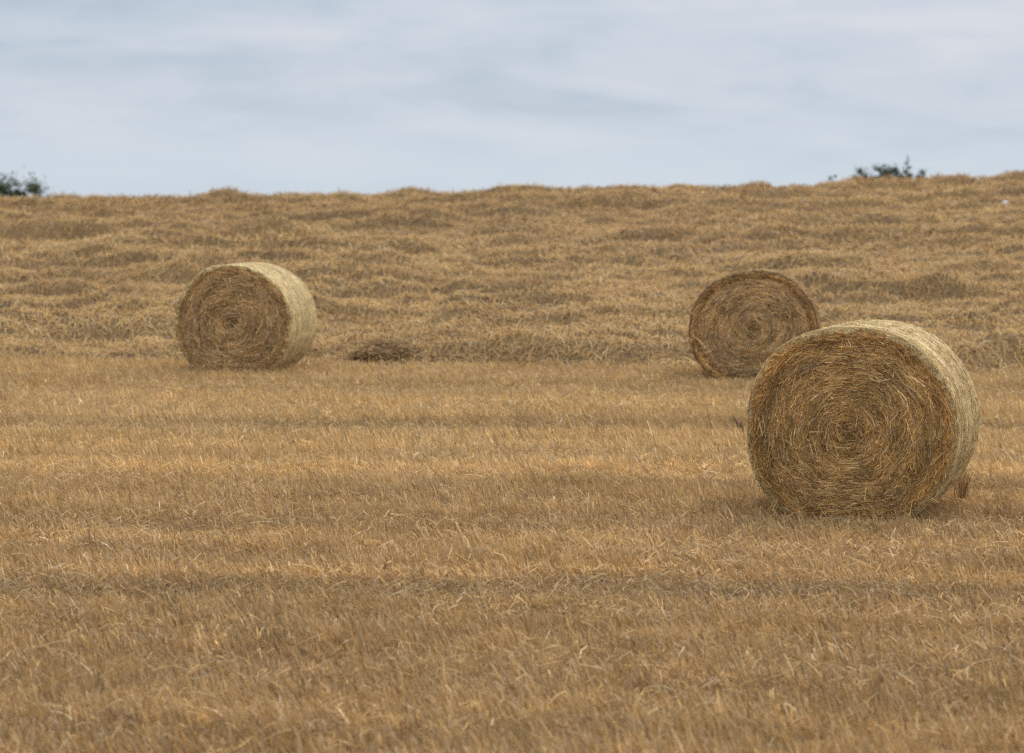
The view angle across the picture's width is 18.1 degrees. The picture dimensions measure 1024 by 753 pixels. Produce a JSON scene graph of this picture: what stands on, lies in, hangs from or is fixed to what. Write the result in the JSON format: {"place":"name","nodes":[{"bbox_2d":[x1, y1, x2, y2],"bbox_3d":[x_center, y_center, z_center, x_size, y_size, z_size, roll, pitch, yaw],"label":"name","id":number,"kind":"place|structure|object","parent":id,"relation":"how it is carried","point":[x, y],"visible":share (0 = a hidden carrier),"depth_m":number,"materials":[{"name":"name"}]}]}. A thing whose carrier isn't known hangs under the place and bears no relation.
{"place":"outdoors","nodes":[
{"label":"outdoors","id":0,"kind":"place"},
{"bbox_2d":[0,169,1023,752],"bbox_3d":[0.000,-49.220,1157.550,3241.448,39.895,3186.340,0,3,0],"label":"field ground","id":1,"kind":"structure","parent":0,"point":[950,285],"depth_m":54.41,"materials":[{"name":"brown plant"}]},
{"bbox_2d":[0,166,63,197],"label":"tree","id":2,"kind":"object","parent":1,"relation":"on","point":[34,188],"visible":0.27,"depth_m":123.51,"materials":[{"name":"green plant"}]},
{"bbox_2d":[174,262,319,373],"bbox_3d":[-3.230,-0.710,38.929,1.546,1.338,1.547,1,3,11],"label":"straw bale","id":3,"kind":"object","parent":1,"relation":"on","point":[251,315],"visible":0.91,"depth_m":38.31},
{"bbox_2d":[343,338,422,359],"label":"straw heap","id":4,"kind":"object","parent":1,"relation":"on","point":[380,348],"visible":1,"depth_m":40.16,"materials":[{"name":"brown plant"}]},
{"bbox_2d":[0,348,1023,752],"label":"stubble","id":5,"kind":"object","parent":1,"relation":"on","point":[124,472],"visible":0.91,"depth_m":18.45,"materials":[{"name":"brown plant"}]},
{"bbox_2d":[727,415,746,431],"bbox_3d":[2.032,0.447,29.070,0.210,0.198,0.095,0,3,0],"label":"stalk tuft","id":6,"kind":"object","parent":1,"relation":"on","point":[739,424],"visible":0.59,"depth_m":29.07,"materials":[{"name":"brown plant"}]},
{"bbox_2d":[687,269,820,380],"bbox_3d":[2.841,-0.622,37.528,1.558,1.326,1.561,0,3,7],"label":"straw bale","id":7,"kind":"object","parent":1,"relation":"on","point":[740,322],"visible":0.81,"depth_m":36.90},
{"bbox_2d":[850,167,867,178],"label":"tree","id":8,"kind":"object","parent":1,"relation":"on","point":[860,171],"visible":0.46,"depth_m":123.77,"materials":[{"name":"green plant"}]},
{"bbox_2d":[744,318,979,524],"bbox_3d":[2.451,0.281,22.036,1.522,1.352,1.533,1,4,15],"label":"straw bale","id":9,"kind":"object","parent":1,"relation":"on","point":[869,417],"visible":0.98,"depth_m":21.43},
{"bbox_2d":[858,163,908,178],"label":"tree","id":10,"kind":"object","parent":1,"relation":"on","point":[891,171],"visible":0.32,"depth_m":123.58,"materials":[{"name":"green plant"}]},
{"bbox_2d":[901,156,914,177],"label":"tree","id":11,"kind":"object","parent":1,"relation":"on","point":[909,174],"visible":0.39,"depth_m":123.74,"materials":[{"name":"green plant"}]},
{"bbox_2d":[916,168,930,178],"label":"tree","id":12,"kind":"object","parent":1,"relation":"on","point":[922,172],"visible":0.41,"depth_m":123.66,"materials":[{"name":"green plant"}]},
{"bbox_2d":[953,469,974,504],"bbox_3d":[3.193,0.779,22.689,0.142,0.274,0.173,-2,4,-30],"label":"stalk tuft","id":13,"kind":"object","parent":1,"relation":"on","point":[964,488],"visible":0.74,"depth_m":22.67,"materials":[{"name":"brown plant"}]},
{"bbox_2d":[0,0,1023,197],"label":"sky","id":14,"kind":"structure","parent":0,"point":[101,97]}
]}

